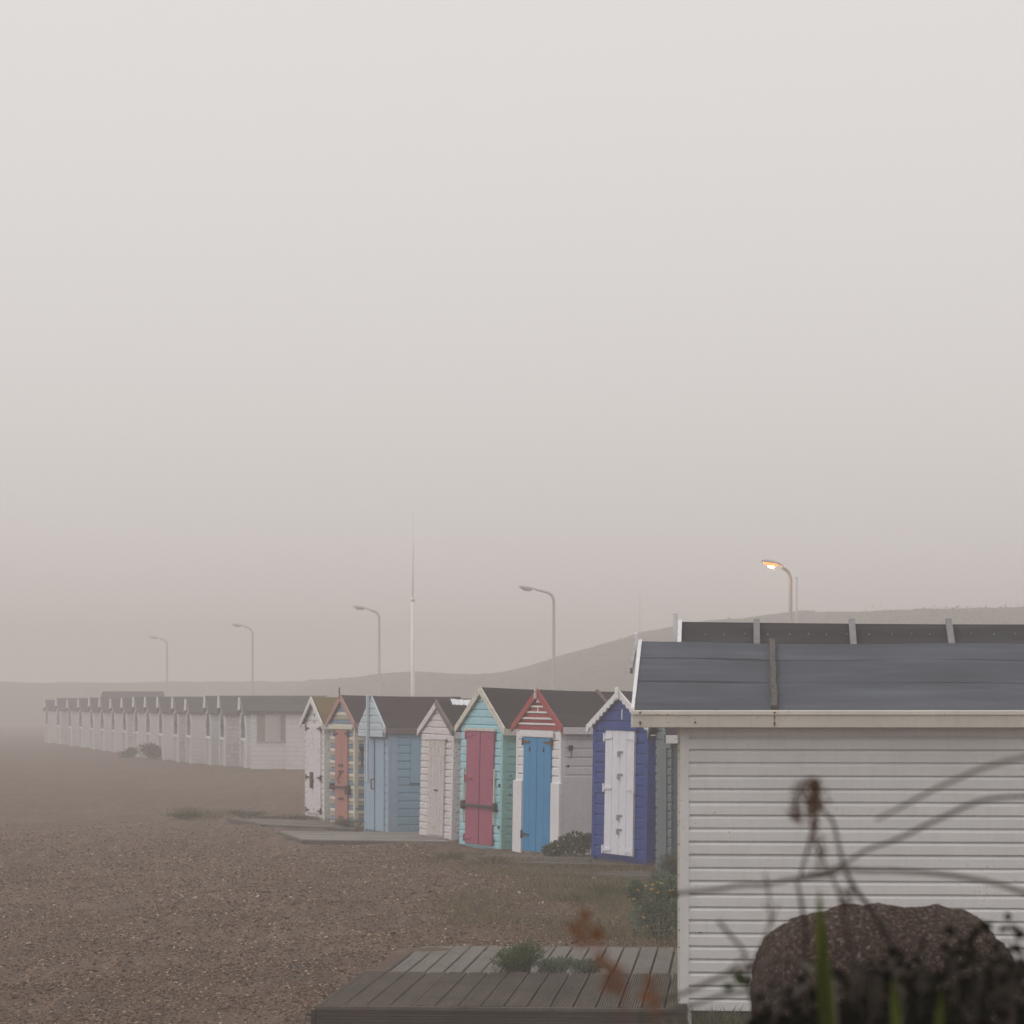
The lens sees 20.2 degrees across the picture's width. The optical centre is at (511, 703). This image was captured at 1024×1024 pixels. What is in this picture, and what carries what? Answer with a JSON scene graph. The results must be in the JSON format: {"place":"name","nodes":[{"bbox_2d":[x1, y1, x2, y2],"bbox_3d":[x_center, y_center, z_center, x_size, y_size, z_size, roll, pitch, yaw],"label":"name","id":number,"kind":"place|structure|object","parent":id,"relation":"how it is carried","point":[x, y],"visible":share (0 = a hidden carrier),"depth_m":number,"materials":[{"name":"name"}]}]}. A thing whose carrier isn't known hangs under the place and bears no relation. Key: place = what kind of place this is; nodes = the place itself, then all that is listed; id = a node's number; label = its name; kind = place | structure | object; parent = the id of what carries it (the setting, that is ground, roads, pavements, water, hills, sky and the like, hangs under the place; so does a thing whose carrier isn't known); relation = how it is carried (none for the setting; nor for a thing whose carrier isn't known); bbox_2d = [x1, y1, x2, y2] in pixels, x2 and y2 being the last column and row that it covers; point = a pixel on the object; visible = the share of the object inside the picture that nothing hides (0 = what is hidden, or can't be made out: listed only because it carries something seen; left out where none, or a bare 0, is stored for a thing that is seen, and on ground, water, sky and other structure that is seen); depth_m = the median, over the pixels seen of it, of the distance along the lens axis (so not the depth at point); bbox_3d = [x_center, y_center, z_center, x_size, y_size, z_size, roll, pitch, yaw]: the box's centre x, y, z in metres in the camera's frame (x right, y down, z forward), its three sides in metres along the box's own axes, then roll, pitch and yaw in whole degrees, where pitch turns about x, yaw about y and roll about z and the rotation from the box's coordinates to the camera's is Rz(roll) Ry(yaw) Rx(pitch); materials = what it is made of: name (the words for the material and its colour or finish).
{"place":"outdoors","nodes":[
{"label":"outdoors","id":0,"kind":"place"},
{"bbox_2d":[0,723,677,1023],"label":"beach","id":1,"kind":"structure","parent":0,"point":[42,782],"depth_m":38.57,"materials":[{"name":"brown gravel"}]},
{"bbox_2d":[43,700,55,742],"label":"beach hut","id":2,"kind":"object","parent":1,"relation":"on","point":[50,722],"visible":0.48,"depth_m":167.06,"materials":[{"name":"white wood"}]},
{"bbox_2d":[54,698,87,744],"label":"beach hut","id":3,"kind":"object","parent":1,"relation":"on","point":[61,723],"visible":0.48,"depth_m":161.09,"materials":[{"name":"white wood"}]},
{"bbox_2d":[65,699,77,745],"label":"beach hut","id":4,"kind":"object","parent":1,"relation":"on","point":[71,706],"visible":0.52,"depth_m":155.05,"materials":[{"name":"white wood"}]},
{"bbox_2d":[76,699,88,747],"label":"beach hut","id":5,"kind":"object","parent":1,"relation":"on","point":[83,725],"visible":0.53,"depth_m":149.55,"materials":[{"name":"white wood"}]},
{"bbox_2d":[97,698,120,750],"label":"beach hut","id":6,"kind":"object","parent":1,"relation":"on","point":[105,726],"visible":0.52,"depth_m":139.12,"materials":[{"name":"white wood"}]},
{"bbox_2d":[87,697,131,749],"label":"beach hut","id":7,"kind":"object","parent":1,"relation":"on","point":[94,728],"visible":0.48,"depth_m":144.29,"materials":[{"name":"white wood"}]},
{"bbox_2d":[108,699,121,752],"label":"beach hut","id":8,"kind":"object","parent":1,"relation":"on","point":[116,727],"visible":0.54,"depth_m":134.06,"materials":[{"name":"white wood"}]},
{"bbox_2d":[119,698,133,750],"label":"beach hut","id":9,"kind":"object","parent":1,"relation":"on","point":[127,724],"visible":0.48,"depth_m":129.56,"materials":[{"name":"white wood"}]},
{"bbox_2d":[117,747,136,757],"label":"shrub","id":10,"kind":"object","parent":1,"relation":"on","point":[130,752],"visible":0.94,"depth_m":122.92,"materials":[{"name":"grey plant"}]},
{"bbox_2d":[101,691,164,696],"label":"beach shelter","id":11,"kind":"object","parent":1,"relation":"on","point":[132,694],"visible":0.08,"depth_m":151.21,"materials":[{"name":"grey"}]},
{"bbox_2d":[131,697,144,756],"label":"beach hut","id":12,"kind":"object","parent":1,"relation":"on","point":[139,718],"visible":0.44,"depth_m":125.15,"materials":[{"name":"white wood"}]},
{"bbox_2d":[135,742,160,758],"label":"shrub","id":13,"kind":"object","parent":1,"relation":"on","point":[152,751],"visible":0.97,"depth_m":118.34,"materials":[{"name":"green plant"}]},
{"bbox_2d":[143,697,157,757],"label":"beach hut","id":14,"kind":"object","parent":1,"relation":"on","point":[151,724],"visible":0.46,"depth_m":121.30,"materials":[{"name":"white wood"}]},
{"bbox_2d":[149,636,167,696],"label":"street lamp","id":15,"kind":"object","parent":1,"relation":"on","point":[153,637],"visible":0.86,"depth_m":246.93,"materials":[{"name":"grey metal"}]},
{"bbox_2d":[155,697,172,759],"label":"beach hut","id":16,"kind":"object","parent":1,"relation":"on","point":[165,727],"visible":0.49,"depth_m":117.06,"materials":[{"name":"white wood"}]},
{"bbox_2d":[161,812,206,818],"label":"plant","id":17,"kind":"object","parent":1,"relation":"on","point":[183,814],"visible":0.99,"depth_m":59.93,"materials":[{"name":"green plant"}]},
{"bbox_2d":[170,697,202,761],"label":"beach hut","id":18,"kind":"object","parent":1,"relation":"on","point":[179,731],"visible":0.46,"depth_m":113.26,"materials":[{"name":"white wood"}]},
{"bbox_2d":[166,806,214,817],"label":"grass tuft","id":19,"kind":"object","parent":1,"relation":"on","point":[185,810],"visible":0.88,"depth_m":60.45,"materials":[{"name":"green plant"}]},
{"bbox_2d":[183,699,204,763],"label":"beach hut","id":20,"kind":"object","parent":1,"relation":"on","point":[195,734],"visible":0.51,"depth_m":110.06,"materials":[{"name":"white wood"}]},
{"bbox_2d":[156,808,258,818],"bbox_3d":[-6.332,2.300,60.544,2.773,0.210,1.654,0,0,0],"label":"grass tuft","id":21,"kind":"object","parent":1,"relation":"on","point":[219,814],"visible":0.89,"depth_m":60.39,"materials":[{"name":"plant"}]},
{"bbox_2d":[202,696,218,764],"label":"beach hut","id":22,"kind":"object","parent":1,"relation":"on","point":[209,709],"visible":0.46,"depth_m":106.84,"materials":[{"name":"white wood"}]},
{"bbox_2d":[232,623,253,695],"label":"street lamp","id":23,"kind":"object","parent":1,"relation":"on","point":[236,624],"visible":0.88,"depth_m":210.92,"materials":[{"name":"grey metal"}]},
{"bbox_2d":[227,809,269,817],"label":"plant","id":24,"kind":"object","parent":1,"relation":"on","point":[242,812],"visible":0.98,"depth_m":60.49,"materials":[{"name":"green plant"}]},
{"bbox_2d":[246,704,285,768],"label":"beach hut","id":25,"kind":"object","parent":1,"relation":"on","point":[268,736],"visible":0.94,"depth_m":99.18,"materials":[{"name":"white wood"}]},
{"bbox_2d":[216,695,325,765],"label":"beach hut","id":26,"kind":"object","parent":1,"relation":"on","point":[229,734],"visible":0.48,"depth_m":103.97,"materials":[{"name":"white wood"}]},
{"bbox_2d":[234,813,325,819],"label":"plant","id":27,"kind":"object","parent":1,"relation":"on","point":[297,817],"visible":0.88,"depth_m":58.20,"materials":[{"name":"green plant"}]},
{"bbox_2d":[236,697,337,767],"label":"beach hut","id":28,"kind":"object","parent":1,"relation":"on","point":[245,735],"visible":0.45,"depth_m":101.58,"materials":[{"name":"white wood"}]},
{"bbox_2d":[227,818,356,831],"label":"plank deck","id":29,"kind":"structure","parent":1,"relation":"on","point":[285,823],"depth_m":55.82,"materials":[{"name":"grey wood"}]},
{"bbox_2d":[281,704,306,769],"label":"beach hut","id":30,"kind":"object","parent":1,"relation":"on","point":[295,746],"visible":0.35,"depth_m":98.18,"materials":[{"name":"white wood"}]},
{"bbox_2d":[299,696,336,819],"bbox_3d":[-2.955,1.230,59.523,2.538,2.762,1.964,0,0,-18],"label":"beach hut","id":31,"kind":"object","parent":1,"relation":"on","point":[316,713],"visible":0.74,"depth_m":58.90,"materials":[{"name":"white paint"}]},
{"bbox_2d":[305,725,321,813],"bbox_3d":[-4.116,1.356,59.149,0.078,1.810,1.269,0,0,-18],"label":"door","id":32,"kind":"structure","parent":31,"relation":"in","point":[313,776],"depth_m":59.15,"materials":[{"name":"paint"}]},
{"bbox_2d":[331,817,363,827],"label":"plant","id":33,"kind":"object","parent":1,"relation":"on","point":[344,822],"visible":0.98,"depth_m":54.16,"materials":[{"name":"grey plant"}]},
{"bbox_2d":[278,831,449,844],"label":"plank deck","id":34,"kind":"structure","parent":1,"relation":"on","point":[332,837],"depth_m":49.72,"materials":[{"name":"grey wood"}]},
{"bbox_2d":[353,605,380,695],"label":"street lamp","id":35,"kind":"object","parent":1,"relation":"on","point":[357,607],"visible":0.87,"depth_m":174.93,"materials":[{"name":"grey metal"}]},
{"bbox_2d":[325,687,460,826],"bbox_3d":[-2.210,1.157,56.360,2.532,2.948,1.924,0,0,-20],"label":"beach hut","id":36,"kind":"object","parent":1,"relation":"on","point":[346,785],"visible":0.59,"depth_m":55.68,"materials":[{"name":"beige paint"}]},
{"bbox_2d":[333,729,348,821],"bbox_3d":[-3.327,1.426,55.931,0.048,1.850,0.912,0,0,-20],"label":"door","id":37,"kind":"structure","parent":36,"relation":"in","point":[341,735],"depth_m":55.90,"materials":[{"name":"paint"}]},
{"bbox_2d":[411,511,414,696],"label":"flagpole","id":38,"kind":"object","parent":1,"relation":"on","point":[412,647],"visible":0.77,"depth_m":69.97,"materials":[{"name":"white metal"}]},
{"bbox_2d":[358,695,470,831],"bbox_3d":[-1.333,1.230,53.361,2.810,2.768,1.884,0,0,-18],"label":"beach hut","id":39,"kind":"object","parent":1,"relation":"on","point":[387,727],"visible":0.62,"depth_m":52.37,"materials":[{"name":"blue paint"}]},
{"bbox_2d":[366,738,374,829],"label":"door","id":40,"kind":"structure","parent":39,"relation":"in","point":[369,792],"depth_m":53.25,"materials":[{"name":"blue paint"}]},
{"bbox_2d":[375,739,384,831],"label":"door","id":41,"kind":"structure","parent":39,"relation":"in","point":[379,743],"depth_m":52.58,"materials":[{"name":"blue paint"}]},
{"bbox_2d":[417,699,470,840],"bbox_3d":[-0.218,1.278,50.386,2.530,2.684,1.952,1,0,-21],"label":"beach hut","id":42,"kind":"object","parent":1,"relation":"on","point":[440,784],"visible":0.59,"depth_m":49.75,"materials":[{"name":"white paint"}]},
{"bbox_2d":[426,739,445,836],"bbox_3d":[-1.330,1.459,49.909,0.048,1.660,0.822,1,0,-21],"label":"door","id":43,"kind":"structure","parent":42,"relation":"in","point":[437,748],"depth_m":49.87,"materials":[{"name":"paint"}]},
{"bbox_2d":[418,850,516,859],"bbox_3d":[-0.751,2.237,42.644,1.782,0.136,0.899,0,0,0],"label":"grass tuft","id":44,"kind":"object","parent":1,"relation":"on","point":[459,854],"visible":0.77,"depth_m":42.53,"materials":[{"name":"green plant"}]},
{"bbox_2d":[449,854,534,864],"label":"grass tuft","id":45,"kind":"object","parent":1,"relation":"on","point":[492,858],"visible":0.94,"depth_m":40.89,"materials":[{"name":"green plant"}]},
{"bbox_2d":[311,971,687,1023],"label":"timber deck","id":46,"kind":"structure","parent":1,"relation":"on","point":[398,997],"depth_m":21.85,"materials":[{"name":"wood"}]},
{"bbox_2d":[490,945,535,973],"bbox_3d":[0.006,2.197,24.265,0.409,0.350,0.489,0,0,0],"label":"plant","id":47,"kind":"object","parent":1,"relation":"on","point":[510,965],"visible":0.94,"depth_m":24.17,"materials":[{"name":"green plant"}]},
{"bbox_2d":[454,686,594,848],"bbox_3d":[0.571,1.182,47.455,2.520,2.890,2.064,1,0,-24],"label":"beach hut","id":48,"kind":"object","parent":1,"relation":"on","point":[488,747],"visible":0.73,"depth_m":46.76,"materials":[{"name":"teal paint"}]},
{"bbox_2d":[463,731,480,843],"bbox_3d":[-0.664,1.375,47.246,0.048,1.855,0.590,1,0,-24],"label":"door","id":49,"kind":"structure","parent":48,"relation":"in","point":[473,746],"depth_m":47.21,"materials":[{"name":"pink paint"}]},
{"bbox_2d":[479,731,494,845],"bbox_3d":[-0.401,1.380,46.686,0.048,1.855,0.573,1,0,-24],"label":"door","id":50,"kind":"structure","parent":48,"relation":"in","point":[487,752],"depth_m":46.68,"materials":[{"name":"pink paint"}]},
{"bbox_2d":[505,936,549,974],"bbox_3d":[0.138,2.164,24.253,0.408,0.414,0.454,0,0,0],"label":"plant","id":51,"kind":"object","parent":1,"relation":"on","point":[526,949],"visible":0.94,"depth_m":24.18,"materials":[{"name":"green plant"}]},
{"bbox_2d":[386,946,677,988],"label":"timber deck","id":52,"kind":"structure","parent":1,"relation":"on","point":[469,960],"depth_m":26.00,"materials":[{"name":"grey wood"}]},
{"bbox_2d":[519,585,554,689],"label":"street lamp","id":53,"kind":"object","parent":1,"relation":"on","point":[526,588],"visible":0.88,"depth_m":144.93,"materials":[{"name":"grey metal"}]},
{"bbox_2d":[414,853,677,955],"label":"grass","id":54,"kind":"structure","parent":1,"relation":"on","point":[608,926],"depth_m":32.80,"materials":[{"name":"green plant"}]},
{"bbox_2d":[457,853,649,867],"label":"plank deck","id":55,"kind":"structure","parent":1,"relation":"on","point":[559,862],"depth_m":40.97,"materials":[{"name":"grey wood"}]},
{"bbox_2d":[534,955,576,974],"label":"plant","id":56,"kind":"object","parent":1,"relation":"on","point":[552,966],"visible":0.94,"depth_m":24.21,"materials":[{"name":"green plant"}]},
{"bbox_2d":[511,684,614,854],"bbox_3d":[1.495,1.154,44.939,2.520,2.875,2.004,1,0,-23],"label":"beach hut","id":57,"kind":"object","parent":1,"relation":"on","point":[552,791],"visible":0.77,"depth_m":44.15,"materials":[{"name":"white paint"}]},
{"bbox_2d":[520,737,536,851],"bbox_3d":[0.260,1.409,44.733,0.048,1.770,0.564,1,0,-23],"label":"door","id":58,"kind":"structure","parent":57,"relation":"in","point":[528,832],"depth_m":44.71,"materials":[{"name":"paint"}]},
{"bbox_2d":[536,738,552,851],"bbox_3d":[0.496,1.413,44.199,0.048,1.770,0.564,1,0,-23],"label":"door","id":59,"kind":"structure","parent":57,"relation":"in","point":[544,745],"depth_m":44.20,"materials":[{"name":"paint"}]},
{"bbox_2d":[540,830,590,856],"bbox_3d":[0.844,2.081,42.349,0.865,0.446,0.498,0,0,0],"label":"shrub","id":60,"kind":"object","parent":1,"relation":"on","point":[559,847],"visible":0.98,"depth_m":42.34,"materials":[{"name":"green plant"}]},
{"bbox_2d":[514,868,651,880],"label":"plank deck","id":61,"kind":"structure","parent":1,"relation":"on","point":[636,873],"depth_m":38.17,"materials":[{"name":"grey wood"}]},
{"bbox_2d":[569,956,606,982],"bbox_3d":[0.658,2.260,24.246,0.368,0.251,0.373,0,0,0],"label":"plant","id":62,"kind":"object","parent":1,"relation":"on","point":[584,966],"visible":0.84,"depth_m":24.18,"materials":[{"name":"green plant"}]},
{"bbox_2d":[565,907,626,1023],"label":"rusty plant","id":63,"kind":"object","parent":1,"relation":"on","point":[595,933],"visible":1,"depth_m":2.30,"materials":[{"name":"orange plant"}]},
{"bbox_2d":[586,687,656,864],"bbox_3d":[2.593,1.127,41.235,2.520,2.691,1.944,1,0,-26],"label":"beach hut","id":64,"kind":"object","parent":1,"relation":"on","point":[624,798],"visible":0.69,"depth_m":40.61,"materials":[{"name":"blue paint"}]},
{"bbox_2d":[601,730,635,856],"bbox_3d":[1.511,1.259,40.674,0.064,1.765,0.945,1,0,-26],"label":"door","id":65,"kind":"structure","parent":64,"relation":"in","point":[619,787],"depth_m":40.65,"materials":[{"name":"white paint"}]},
{"bbox_2d":[639,594,639,631],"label":"utility pole","id":66,"kind":"object","parent":1,"relation":"on","point":[639,612],"visible":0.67,"depth_m":299.97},
{"bbox_2d":[639,970,660,1023],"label":"rusty plant","id":67,"kind":"object","parent":1,"relation":"on","point":[654,998],"visible":1,"depth_m":2.50,"materials":[{"name":"orange plant"}]},
{"bbox_2d":[625,867,677,939],"bbox_3d":[1.523,2.010,28.540,0.834,0.768,0.620,0,0,-16],"label":"flowering shrub","id":68,"kind":"object","parent":1,"relation":"on","point":[636,893],"visible":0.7,"depth_m":28.55,"materials":[{"name":"green plant"}]},
{"bbox_2d":[647,728,677,880],"bbox_3d":[3.168,1.173,38.081,2.548,2.815,1.824,0,0,-4],"label":"beach hut","id":69,"kind":"object","parent":1,"relation":"on","point":[666,779],"visible":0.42,"depth_m":37.52,"materials":[{"name":"grey paint"}]},
{"bbox_2d":[657,747,667,873],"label":"door","id":70,"kind":"structure","parent":69,"relation":"in","point":[662,759],"depth_m":37.88,"materials":[{"name":"grey paint"}]},
{"bbox_2d":[649,851,677,887],"bbox_3d":[1.954,2.085,35.435,0.507,0.559,0.493,0,0,21],"label":"shrub","id":71,"kind":"object","parent":1,"relation":"on","point":[670,862],"visible":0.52,"depth_m":35.34,"materials":[{"name":"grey plant"}]},
{"bbox_2d":[653,1001,743,1023],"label":"grass tuft","id":72,"kind":"object","parent":1,"relation":"on","point":[698,1021],"visible":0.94,"depth_m":20.60,"materials":[{"name":"green plant"}]},
{"bbox_2d":[688,1005,750,1023],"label":"grass tuft","id":73,"kind":"object","parent":1,"relation":"on","point":[740,1020],"visible":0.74,"depth_m":20.59,"materials":[{"name":"green plant"}]},
{"bbox_2d":[696,873,802,1023],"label":"bare twig","id":74,"kind":"object","parent":1,"relation":"on","point":[752,994],"visible":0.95,"depth_m":3.50,"materials":[{"name":"brown plant"}]},
{"bbox_2d":[761,559,791,622],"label":"street lamp","id":75,"kind":"object","parent":1,"relation":"on","point":[770,563],"visible":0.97,"depth_m":116.92,"materials":[{"name":"grey metal"}]},
{"bbox_2d":[796,577,797,622],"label":"utility pole","id":76,"kind":"object","parent":1,"relation":"on","point":[796,599],"visible":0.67,"depth_m":199.95,"materials":[{"name":"grey metal"}]},
{"bbox_2d":[630,633,1023,1023],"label":"beach hut","id":77,"kind":"object","parent":1,"relation":"on","point":[868,733],"visible":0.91,"depth_m":21.52,"materials":[{"name":"wood"}]},
{"bbox_2d":[637,756,1023,1023],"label":"bramble","id":78,"kind":"object","parent":1,"relation":"on","point":[740,978],"visible":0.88,"depth_m":3.63,"materials":[{"name":"brown plant"}]},
{"bbox_2d":[786,776,906,1023],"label":"dried dock","id":79,"kind":"object","parent":1,"relation":"on","point":[814,799],"visible":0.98,"depth_m":3.70,"materials":[{"name":"brown plant"}]},
{"bbox_2d":[673,612,1023,643],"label":"beach hut","id":80,"kind":"object","parent":1,"relation":"on","point":[756,631],"visible":0.18,"depth_m":25.41,"materials":[{"name":"wood"}]},
{"bbox_2d":[813,890,943,1023],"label":"grass clump","id":81,"kind":"object","parent":1,"relation":"on","point":[824,986],"visible":1,"depth_m":3.30,"materials":[{"name":"green plant"}]},
{"bbox_2d":[747,912,1023,1023],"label":"bramble","id":82,"kind":"object","parent":1,"relation":"on","point":[1008,985],"visible":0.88,"depth_m":3.57,"materials":[{"name":"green plant"}]},
{"bbox_2d":[751,903,1023,1023],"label":"boulder","id":83,"kind":"object","parent":1,"relation":"on","point":[907,928],"visible":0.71,"depth_m":11.21,"materials":[{"name":"stone"}]},
{"bbox_2d":[0,607,1023,722],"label":"hill","id":84,"kind":"structure","parent":0,"point":[12,712],"depth_m":289.21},
{"bbox_2d":[2,604,1023,712],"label":"hillside scrub","id":85,"kind":"object","parent":84,"relation":"on","point":[826,619],"visible":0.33,"depth_m":280.42,"materials":[{"name":"green plant"}]},
{"bbox_2d":[0,0,1023,682],"label":"sky","id":86,"kind":"structure","parent":0,"point":[660,301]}
]}

